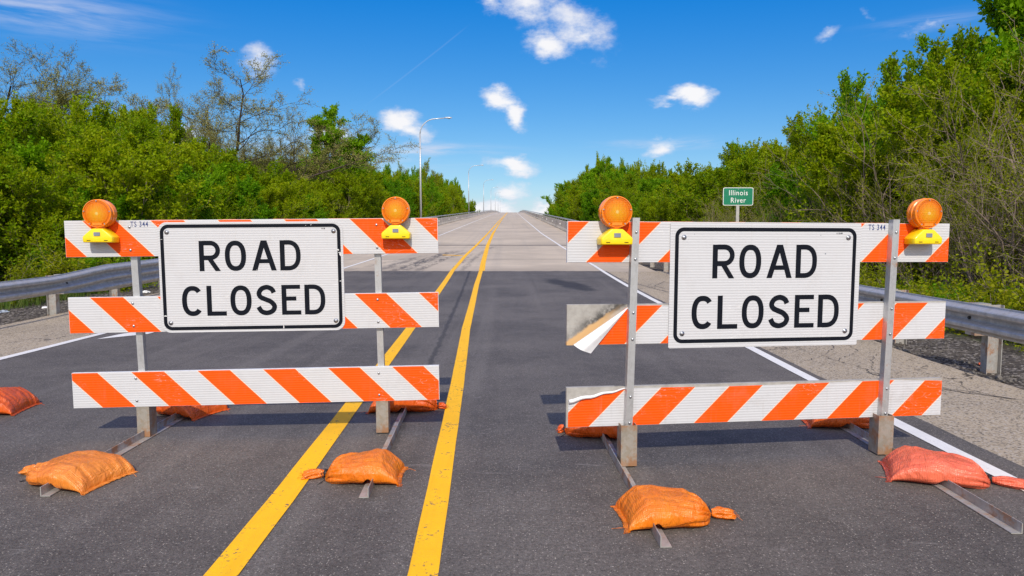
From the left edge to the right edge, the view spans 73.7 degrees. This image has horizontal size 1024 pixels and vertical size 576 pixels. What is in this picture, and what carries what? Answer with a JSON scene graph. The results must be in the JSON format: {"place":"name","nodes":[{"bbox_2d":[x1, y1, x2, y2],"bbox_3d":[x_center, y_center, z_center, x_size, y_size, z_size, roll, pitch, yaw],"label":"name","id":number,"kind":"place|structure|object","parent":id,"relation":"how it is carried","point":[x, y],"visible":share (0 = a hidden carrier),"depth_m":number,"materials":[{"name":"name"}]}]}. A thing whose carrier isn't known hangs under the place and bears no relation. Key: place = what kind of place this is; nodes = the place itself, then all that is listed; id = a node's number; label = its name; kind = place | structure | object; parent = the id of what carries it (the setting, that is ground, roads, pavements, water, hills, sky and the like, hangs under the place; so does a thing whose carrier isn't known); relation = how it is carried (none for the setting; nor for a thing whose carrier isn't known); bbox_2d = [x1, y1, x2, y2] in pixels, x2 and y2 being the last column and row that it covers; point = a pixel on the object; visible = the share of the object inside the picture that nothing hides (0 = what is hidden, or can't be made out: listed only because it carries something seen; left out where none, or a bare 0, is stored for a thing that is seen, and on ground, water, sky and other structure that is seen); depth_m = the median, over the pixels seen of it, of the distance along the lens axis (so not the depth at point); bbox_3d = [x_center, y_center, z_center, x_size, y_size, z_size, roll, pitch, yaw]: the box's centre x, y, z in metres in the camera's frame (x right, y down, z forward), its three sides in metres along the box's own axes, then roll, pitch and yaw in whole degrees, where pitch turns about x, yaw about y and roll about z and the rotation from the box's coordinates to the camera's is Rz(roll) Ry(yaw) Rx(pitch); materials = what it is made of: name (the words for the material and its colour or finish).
{"place":"outdoors","nodes":[
{"label":"outdoors","id":0,"kind":"place"},
{"bbox_2d":[0,293,159,356],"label":"shoulder","id":1,"kind":"object","parent":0,"point":[57,325],"visible":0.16,"depth_m":9.69},
{"bbox_2d":[343,212,656,271],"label":"road concrete","id":2,"kind":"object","parent":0,"point":[518,242],"visible":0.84,"depth_m":31.22,"materials":[{"name":"concrete"}]},
{"bbox_2d":[0,213,495,359],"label":"white road line","id":3,"kind":"object","parent":2,"relation":"on","point":[32,350],"visible":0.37,"depth_m":8.77,"materials":[{"name":"paint"}]},
{"bbox_2d":[203,217,502,575],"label":"yellow road line","id":4,"kind":"object","parent":2,"relation":"on","point":[235,556],"visible":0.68,"depth_m":3.69,"materials":[{"name":"paint"}]},
{"bbox_2d":[516,212,1023,490],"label":"white road line","id":5,"kind":"object","parent":2,"relation":"on","point":[948,448],"visible":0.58,"depth_m":4.88,"materials":[{"name":"paint"}]},
{"bbox_2d":[0,0,1000,214],"label":"sky","id":6,"kind":"structure","parent":0,"point":[531,91],"materials":[{"name":"blue"}]},
{"bbox_2d":[0,271,1023,575],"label":"road asphalt","id":7,"kind":"structure","parent":0,"point":[182,501],"depth_m":3.98,"materials":[{"name":"asphalt"}]},
{"bbox_2d":[0,387,43,415],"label":"sandbag","id":8,"kind":"object","parent":7,"relation":"on","point":[14,401],"visible":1,"depth_m":5.45,"materials":[{"name":"fabric"}]},
{"bbox_2d":[18,450,137,494],"bbox_3d":[-2.551,1.030,3.929,0.706,0.142,0.408,1,5,14],"label":"sandbag","id":9,"kind":"object","parent":7,"relation":"on","point":[84,472],"visible":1,"depth_m":3.82,"materials":[{"name":"fabric"}]},
{"bbox_2d":[156,405,228,420],"bbox_3d":[-2.599,0.893,5.411,0.671,0.188,0.416,2,5,20],"label":"sandbag","id":10,"kind":"object","parent":7,"relation":"on","point":[195,412],"visible":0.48,"depth_m":5.23,"materials":[{"name":"fabric"}]},
{"bbox_2d":[40,197,439,497],"bbox_3d":[-1.753,0.212,4.620,2.497,1.658,2.213,0,4,-3],"label":"road barricade","id":11,"kind":"object","parent":7,"relation":"on","point":[233,275],"visible":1,"depth_m":4.69,"materials":[{"name":"white plastic"}]},
{"bbox_2d":[298,448,415,486],"bbox_3d":[-0.901,1.024,3.949,0.662,0.151,0.346,0,4,-2],"label":"sandbag","id":12,"kind":"object","parent":7,"relation":"on","point":[381,466],"visible":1,"depth_m":3.84,"materials":[{"name":"fabric"}]},
{"bbox_2d":[365,400,447,413],"bbox_3d":[-0.859,0.880,5.502,0.694,0.199,0.326,0,4,-2],"label":"sandbag","id":13,"kind":"object","parent":7,"relation":"on","point":[419,405],"visible":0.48,"depth_m":5.37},
{"bbox_2d":[407,271,482,575],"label":"yellow road line","id":14,"kind":"object","parent":7,"relation":"on","point":[426,557],"visible":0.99,"depth_m":3.94,"materials":[{"name":"paint"}]},
{"bbox_2d":[557,424,616,437],"bbox_3d":[0.596,0.942,4.825,0.569,0.179,0.368,1,4,8],"label":"sandbag","id":15,"kind":"object","parent":7,"relation":"on","point":[610,431],"visible":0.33,"depth_m":4.67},
{"bbox_2d":[610,485,742,533],"bbox_3d":[0.797,1.072,3.376,0.656,0.143,0.354,0,4,-3],"label":"sandbag","id":16,"kind":"object","parent":7,"relation":"on","point":[636,507],"visible":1,"depth_m":3.27,"materials":[{"name":"fabric"}]},
{"bbox_2d":[565,196,1022,547],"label":"road barricade","id":17,"kind":"object","parent":7,"relation":"on","point":[746,284],"visible":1,"depth_m":4.22,"materials":[{"name":"white plastic"}]},
{"bbox_2d":[802,417,869,428],"bbox_3d":[2.425,0.927,5.067,0.621,0.172,0.350,1,4,8],"label":"sandbag","id":18,"kind":"object","parent":7,"relation":"on","point":[841,422],"visible":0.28,"depth_m":4.92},
{"bbox_2d":[877,445,1023,489],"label":"sandbag","id":19,"kind":"object","parent":7,"relation":"on","point":[912,463],"visible":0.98,"depth_m":3.82,"materials":[{"name":"fabric"}]},
{"bbox_2d":[0,262,1023,389],"bbox_3d":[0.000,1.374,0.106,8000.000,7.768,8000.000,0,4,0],"label":"ground","id":20,"kind":"structure","parent":0,"point":[963,345],"depth_m":9.09,"materials":[{"name":"soil"}]},
{"bbox_2d":[0,245,50,307],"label":"bush","id":21,"kind":"object","parent":20,"relation":"on","point":[24,274],"visible":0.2,"depth_m":14.62,"materials":[{"name":"green plant"}]},
{"bbox_2d":[2,103,58,153],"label":"bushy tree","id":22,"kind":"object","parent":20,"relation":"on","point":[43,119],"visible":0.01,"depth_m":25.07,"materials":[{"name":"green plant"}]},
{"bbox_2d":[0,147,73,281],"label":"bushy tree","id":23,"kind":"object","parent":20,"relation":"on","point":[10,163],"visible":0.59,"depth_m":16.96,"materials":[{"name":"green plant"}]},
{"bbox_2d":[1,135,77,197],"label":"bushy tree","id":24,"kind":"object","parent":20,"relation":"on","point":[29,154],"visible":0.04,"depth_m":20.32,"materials":[{"name":"green plant"}]},
{"bbox_2d":[0,97,106,199],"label":"bushy tree","id":25,"kind":"object","parent":20,"relation":"on","point":[22,118],"visible":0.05,"depth_m":20.84,"materials":[{"name":"green plant"}]},
{"bbox_2d":[0,36,126,119],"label":"budding tree","id":26,"kind":"object","parent":20,"relation":"on","point":[53,79],"visible":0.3,"depth_m":38.89,"materials":[{"name":"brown plant"}]},
{"bbox_2d":[0,161,130,280],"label":"bushy tree","id":27,"kind":"object","parent":20,"relation":"on","point":[67,183],"visible":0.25,"depth_m":17.33,"materials":[{"name":"green plant"}]},
{"bbox_2d":[0,281,158,310],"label":"grass","id":28,"kind":"structure","parent":20,"relation":"on","point":[41,300],"depth_m":14.18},
{"bbox_2d":[0,258,159,315],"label":"guardrail","id":29,"kind":"object","parent":20,"relation":"on","point":[113,278],"visible":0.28,"depth_m":12.22,"materials":[{"name":"metal"}]},
{"bbox_2d":[0,90,159,146],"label":"bushy tree","id":30,"kind":"object","parent":20,"relation":"on","point":[15,102],"visible":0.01,"depth_m":30.12,"materials":[{"name":"green plant"}]},
{"bbox_2d":[1,241,158,293],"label":"bush","id":31,"kind":"object","parent":20,"relation":"on","point":[91,260],"visible":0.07,"depth_m":16.61,"materials":[{"name":"green plant"}]},
{"bbox_2d":[4,231,158,292],"bbox_3d":[-10.601,-0.378,16.598,3.349,2.005,2.538,2,5,24],"label":"bush","id":32,"kind":"object","parent":20,"relation":"on","point":[58,261],"visible":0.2,"depth_m":15.87,"materials":[{"name":"green plant"}]},
{"bbox_2d":[31,183,150,263],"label":"bushy tree","id":33,"kind":"object","parent":20,"relation":"on","point":[120,203],"visible":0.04,"depth_m":20.45,"materials":[{"name":"green plant"}]},
{"bbox_2d":[15,92,174,177],"bbox_3d":[-17.195,-3.374,28.068,7.272,8.458,7.606,-1,4,-12],"label":"bushy tree","id":34,"kind":"object","parent":20,"relation":"on","point":[56,130],"visible":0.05,"depth_m":26.12,"materials":[{"name":"green plant"}]},
{"bbox_2d":[20,91,182,152],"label":"bushy tree","id":35,"kind":"object","parent":20,"relation":"on","point":[143,111],"visible":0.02,"depth_m":34.06,"materials":[{"name":"green plant"}]},
{"bbox_2d":[5,110,207,213],"bbox_3d":[-15.622,-2.743,25.379,7.606,7.519,7.272,-1,5,-14],"label":"bushy tree","id":36,"kind":"object","parent":20,"relation":"on","point":[141,131],"visible":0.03,"depth_m":24.46,"materials":[{"name":"green plant"}]},
{"bbox_2d":[31,122,223,261],"bbox_3d":[-12.362,-2.288,22.563,5.940,6.368,6.293,1,5,17],"label":"bushy tree","id":37,"kind":"object","parent":20,"relation":"on","point":[94,157],"visible":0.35,"depth_m":20.88,"materials":[{"name":"green plant"}]},
{"bbox_2d":[109,103,214,154],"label":"bushy tree","id":38,"kind":"object","parent":20,"relation":"on","point":[175,124],"visible":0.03,"depth_m":37.43,"materials":[{"name":"green plant"}]},
{"bbox_2d":[135,156,247,219],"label":"bushy tree","id":39,"kind":"object","parent":20,"relation":"on","point":[221,171],"visible":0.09,"depth_m":24.46,"materials":[{"name":"green plant"}]},
{"bbox_2d":[156,121,236,211],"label":"bushy tree","id":40,"kind":"object","parent":20,"relation":"on","point":[190,159],"visible":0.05,"depth_m":31.61,"materials":[{"name":"green plant"}]},
{"bbox_2d":[160,141,265,206],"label":"bushy tree","id":41,"kind":"object","parent":20,"relation":"on","point":[202,166],"visible":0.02,"depth_m":31.61,"materials":[{"name":"green plant"}]},
{"bbox_2d":[174,170,280,219],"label":"bushy tree","id":42,"kind":"object","parent":20,"relation":"on","point":[247,188],"visible":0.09,"depth_m":31.09,"materials":[{"name":"green plant"}]},
{"bbox_2d":[36,40,419,213],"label":"budding tree","id":43,"kind":"object","parent":20,"relation":"on","point":[292,163],"visible":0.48,"depth_m":43.35,"materials":[{"name":"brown plant"}]},
{"bbox_2d":[154,62,302,174],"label":"budding tree","id":44,"kind":"object","parent":20,"relation":"on","point":[212,138],"visible":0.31,"depth_m":43.97,"materials":[{"name":"brown plant"}]},
{"bbox_2d":[202,182,261,219],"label":"bushy tree","id":45,"kind":"object","parent":20,"relation":"on","point":[230,195],"visible":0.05,"depth_m":29.45,"materials":[{"name":"green plant"}]},
{"bbox_2d":[189,138,294,188],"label":"bushy tree","id":46,"kind":"object","parent":20,"relation":"on","point":[232,158],"visible":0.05,"depth_m":36.28,"materials":[{"name":"green plant"}]},
{"bbox_2d":[225,175,326,218],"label":"bushy tree","id":47,"kind":"object","parent":20,"relation":"on","point":[285,195],"visible":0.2,"depth_m":34.90,"materials":[{"name":"green plant"}]},
{"bbox_2d":[293,193,329,218],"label":"bushy tree","id":48,"kind":"object","parent":20,"relation":"on","point":[314,214],"visible":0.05,"depth_m":39.46,"materials":[{"name":"green plant"}]},
{"bbox_2d":[290,177,348,218],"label":"bushy tree","id":49,"kind":"object","parent":20,"relation":"on","point":[324,183],"visible":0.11,"depth_m":41.18,"materials":[{"name":"green plant"}]},
{"bbox_2d":[297,170,370,217],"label":"bushy tree","id":50,"kind":"object","parent":20,"relation":"on","point":[354,197],"visible":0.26,"depth_m":45.02,"materials":[{"name":"green plant"}]},
{"bbox_2d":[296,101,376,207],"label":"leafy tree","id":51,"kind":"object","parent":20,"relation":"on","point":[332,118],"visible":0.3,"depth_m":47.87,"materials":[{"name":"green plant"}]},
{"bbox_2d":[309,166,381,217],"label":"bushy tree","id":52,"kind":"object","parent":20,"relation":"on","point":[377,190],"visible":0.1,"depth_m":47.80,"materials":[{"name":"green plant"}]},
{"bbox_2d":[365,173,390,217],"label":"bushy tree","id":53,"kind":"object","parent":20,"relation":"on","point":[375,202],"visible":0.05,"depth_m":55.32,"materials":[{"name":"green plant"}]},
{"bbox_2d":[381,179,417,217],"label":"bushy tree","id":54,"kind":"object","parent":20,"relation":"on","point":[397,184],"visible":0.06,"depth_m":71.63,"materials":[{"name":"green plant"}]},
{"bbox_2d":[397,176,438,217],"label":"bushy tree","id":55,"kind":"object","parent":20,"relation":"on","point":[417,200],"visible":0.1,"depth_m":80.14,"materials":[{"name":"green plant"}]},
{"bbox_2d":[412,183,443,217],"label":"bushy tree","id":56,"kind":"object","parent":20,"relation":"on","point":[436,195],"visible":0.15,"depth_m":91.66,"materials":[{"name":"green plant"}]},
{"bbox_2d":[419,158,467,213],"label":"tall tree","id":57,"kind":"object","parent":20,"relation":"on","point":[436,176],"visible":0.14,"depth_m":130.85,"materials":[{"name":"green plant"}]},
{"bbox_2d":[445,182,462,215],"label":"bushy tree","id":58,"kind":"object","parent":20,"relation":"on","point":[455,197],"visible":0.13,"depth_m":120.84,"materials":[{"name":"green plant"}]},
{"bbox_2d":[561,183,598,221],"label":"bushy tree","id":59,"kind":"object","parent":20,"relation":"on","point":[574,200],"visible":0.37,"depth_m":75.74,"materials":[{"name":"green plant"}]},
{"bbox_2d":[581,156,617,184],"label":"leafy tree","id":60,"kind":"object","parent":20,"relation":"on","point":[596,170],"visible":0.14,"depth_m":85.18,"materials":[{"name":"green plant"}]},
{"bbox_2d":[580,187,626,220],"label":"bushy tree","id":61,"kind":"object","parent":20,"relation":"on","point":[589,208],"visible":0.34,"depth_m":62.55,"materials":[{"name":"green plant"}]},
{"bbox_2d":[592,185,639,220],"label":"bushy tree","id":62,"kind":"object","parent":20,"relation":"on","point":[597,202],"visible":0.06,"depth_m":50.53,"materials":[{"name":"green plant"}]},
{"bbox_2d":[587,170,662,198],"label":"bushy tree","id":63,"kind":"object","parent":20,"relation":"on","point":[618,183],"visible":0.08,"depth_m":63.61,"materials":[{"name":"green plant"}]},
{"bbox_2d":[632,194,677,221],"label":"bushy tree","id":64,"kind":"object","parent":20,"relation":"on","point":[643,206],"visible":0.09,"depth_m":38.93,"materials":[{"name":"green plant"}]},
{"bbox_2d":[634,159,689,185],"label":"bushy tree","id":65,"kind":"object","parent":20,"relation":"on","point":[647,173],"visible":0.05,"depth_m":66.00,"materials":[{"name":"green plant"}]},
{"bbox_2d":[647,196,697,221],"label":"bushy tree","id":66,"kind":"object","parent":20,"relation":"on","point":[664,212],"visible":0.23,"depth_m":33.92,"materials":[{"name":"green plant"}]},
{"bbox_2d":[674,202,733,221],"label":"bushy tree","id":67,"kind":"object","parent":20,"relation":"on","point":[682,218],"visible":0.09,"depth_m":31.40,"materials":[{"name":"green plant"}]},
{"bbox_2d":[650,171,769,206],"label":"bushy tree","id":68,"kind":"object","parent":20,"relation":"on","point":[675,179],"visible":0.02,"depth_m":38.49,"materials":[{"name":"green plant"}]},
{"bbox_2d":[661,152,801,221],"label":"bushy tree","id":69,"kind":"object","parent":20,"relation":"on","point":[697,187],"visible":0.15,"depth_m":31.57,"materials":[{"name":"green plant"}]},
{"bbox_2d":[723,188,752,221],"bbox_3d":[6.740,-1.453,20.465,0.900,3.089,0.068,0,4,0],"label":"river sign","id":70,"kind":"object","parent":20,"relation":"on","point":[737,197],"visible":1,"depth_m":20.34,"materials":[{"name":"metal"}]},
{"bbox_2d":[703,137,778,183],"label":"bushy tree","id":71,"kind":"object","parent":20,"relation":"on","point":[729,155],"visible":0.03,"depth_m":41.19,"materials":[{"name":"green plant"}]},
{"bbox_2d":[727,137,814,181],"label":"bushy tree","id":72,"kind":"object","parent":20,"relation":"on","point":[751,150],"visible":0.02,"depth_m":34.84,"materials":[{"name":"green plant"}]},
{"bbox_2d":[730,178,850,222],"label":"twiggy tree","id":73,"kind":"object","parent":20,"relation":"on","point":[819,219],"visible":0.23,"depth_m":22.40,"materials":[{"name":"green plant"}]},
{"bbox_2d":[752,104,865,215],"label":"bushy tree","id":74,"kind":"object","parent":20,"relation":"on","point":[796,139],"visible":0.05,"depth_m":30.62,"materials":[{"name":"green plant"}]},
{"bbox_2d":[755,158,883,222],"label":"bushy tree","id":75,"kind":"object","parent":20,"relation":"on","point":[776,180],"visible":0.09,"depth_m":24.89,"materials":[{"name":"green plant"}]},
{"bbox_2d":[638,262,1023,374],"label":"guardrail","id":76,"kind":"object","parent":20,"relation":"on","point":[994,326],"visible":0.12,"depth_m":7.30,"materials":[{"name":"metal"}]},
{"bbox_2d":[788,171,878,272],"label":"twiggy tree","id":77,"kind":"object","parent":20,"relation":"on","point":[839,208],"visible":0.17,"depth_m":19.87,"materials":[{"name":"green plant"}]},
{"bbox_2d":[794,66,882,217],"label":"bushy tree","id":78,"kind":"object","parent":20,"relation":"on","point":[861,83],"visible":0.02,"depth_m":25.61,"materials":[{"name":"green plant"}]},
{"bbox_2d":[745,128,931,222],"bbox_3d":[11.666,-2.157,23.148,7.008,6.550,7.232,-2,5,-29],"label":"twiggy tree","id":79,"kind":"object","parent":20,"relation":"on","point":[789,179],"visible":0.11,"depth_m":23.31,"materials":[{"name":"green plant"}]},
{"bbox_2d":[806,75,879,130],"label":"bushy tree","id":80,"kind":"object","parent":20,"relation":"on","point":[874,102],"depth_m":34.00,"materials":[{"name":"green plant"}]},
{"bbox_2d":[774,31,1023,289],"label":"twiggy tree","id":81,"kind":"object","parent":20,"relation":"on","point":[858,190],"visible":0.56,"depth_m":17.20,"materials":[{"name":"brown plant"}]},
{"bbox_2d":[780,47,1023,292],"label":"bushy tree","id":82,"kind":"object","parent":20,"relation":"on","point":[825,152],"visible":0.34,"depth_m":18.48,"materials":[{"name":"green plant"}]},
{"bbox_2d":[859,262,949,289],"bbox_3d":[8.214,0.104,15.130,3.380,2.023,2.562,1,4,9],"label":"bush","id":83,"kind":"object","parent":20,"relation":"on","point":[924,274],"visible":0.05,"depth_m":15.43,"materials":[{"name":"green plant"}]},
{"bbox_2d":[845,169,992,286],"bbox_3d":[10.748,-1.023,18.042,4.398,4.722,3.664,-2,5,-24],"label":"twiggy tree","id":84,"kind":"object","parent":20,"relation":"on","point":[912,263],"visible":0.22,"depth_m":17.64,"materials":[{"name":"green plant"}]},
{"bbox_2d":[877,33,964,118],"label":"leafy tree","id":85,"kind":"object","parent":20,"relation":"on","point":[923,40],"visible":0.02,"depth_m":28.65,"materials":[{"name":"green plant"}]},
{"bbox_2d":[846,175,1002,286],"bbox_3d":[11.369,-1.132,19.236,5.165,4.828,5.330,3,5,30],"label":"twiggy tree","id":86,"kind":"object","parent":20,"relation":"on","point":[873,203],"visible":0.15,"depth_m":17.85,"materials":[{"name":"green plant"}]},
{"bbox_2d":[867,22,1006,299],"bbox_3d":[14.441,-3.212,21.192,7.606,9.269,7.272,-1,4,-11],"label":"bushy tree","id":87,"kind":"object","parent":20,"relation":"on","point":[890,71],"visible":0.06,"depth_m":20.27,"materials":[{"name":"green plant"}]},
{"bbox_2d":[861,52,1013,298],"bbox_3d":[15.741,-3.116,22.984,7.122,8.898,6.782,1,4,8],"label":"bushy tree","id":88,"kind":"object","parent":20,"relation":"on","point":[866,142],"depth_m":25.13,"materials":[{"name":"green plant"}]},
{"bbox_2d":[875,107,1023,301],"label":"twiggy tree","id":89,"kind":"object","parent":20,"relation":"on","point":[978,223],"visible":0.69,"depth_m":13.93,"materials":[{"name":"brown plant"}]},
{"bbox_2d":[876,104,1023,250],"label":"twiggy tree","id":90,"kind":"object","parent":20,"relation":"on","point":[1002,154],"visible":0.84,"depth_m":13.83,"materials":[{"name":"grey plant"}]},
{"bbox_2d":[887,97,1023,300],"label":"twiggy tree","id":91,"kind":"object","parent":20,"relation":"on","point":[993,248],"visible":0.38,"depth_m":15.71,"materials":[{"name":"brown plant"}]},
{"bbox_2d":[897,9,1023,291],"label":"twiggy tree","id":92,"kind":"object","parent":20,"relation":"on","point":[1011,206],"visible":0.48,"depth_m":14.71,"materials":[{"name":"brown plant"}]},
{"bbox_2d":[909,242,1023,343],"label":"bush","id":93,"kind":"object","parent":20,"relation":"on","point":[1001,296],"visible":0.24,"depth_m":9.97,"materials":[{"name":"green plant"}]},
{"bbox_2d":[914,257,1023,331],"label":"bush","id":94,"kind":"object","parent":20,"relation":"on","point":[955,283],"visible":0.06,"depth_m":12.15,"materials":[{"name":"green plant"}]},
{"bbox_2d":[915,47,1023,297],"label":"bushy tree","id":95,"kind":"object","parent":20,"relation":"on","point":[1016,65],"visible":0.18,"depth_m":17.35,"materials":[{"name":"green plant"}]},
{"bbox_2d":[915,151,1023,262],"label":"twiggy tree","id":96,"kind":"object","parent":20,"relation":"on","point":[1011,244],"visible":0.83,"depth_m":13.61,"materials":[{"name":"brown plant"}]},
{"bbox_2d":[926,282,1023,309],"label":"bush","id":97,"kind":"object","parent":20,"relation":"on","point":[949,294],"depth_m":11.42,"materials":[{"name":"green plant"}]},
{"bbox_2d":[952,0,1023,105],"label":"leafy tree","id":98,"kind":"object","parent":20,"relation":"on","point":[995,20],"visible":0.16,"depth_m":23.44,"materials":[{"name":"green plant"}]},
{"bbox_2d":[964,175,1023,285],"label":"twiggy tree","id":99,"kind":"object","parent":20,"relation":"on","point":[1012,214],"visible":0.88,"depth_m":10.37,"materials":[{"name":"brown plant"}]},
{"bbox_2d":[609,271,1023,466],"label":"shoulder","id":100,"kind":"object","parent":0,"point":[992,424],"visible":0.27,"depth_m":6.57},
{"bbox_2d":[880,339,1023,384],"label":"gravel","id":101,"kind":"structure","parent":0,"point":[997,376],"depth_m":7.87,"materials":[{"name":"gravel"}]},
{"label":"bridge deck","id":102,"kind":"structure","parent":0,"visible":0},
{"bbox_2d":[423,210,498,225],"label":"bridge parapet","id":103,"kind":"structure","parent":102,"relation":"on","point":[446,220],"depth_m":102.71,"materials":[{"name":"concrete"}]},
{"bbox_2d":[519,210,576,231],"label":"bridge parapet","id":104,"kind":"structure","parent":102,"relation":"on","point":[560,224],"depth_m":79.12,"materials":[{"name":"concrete"}]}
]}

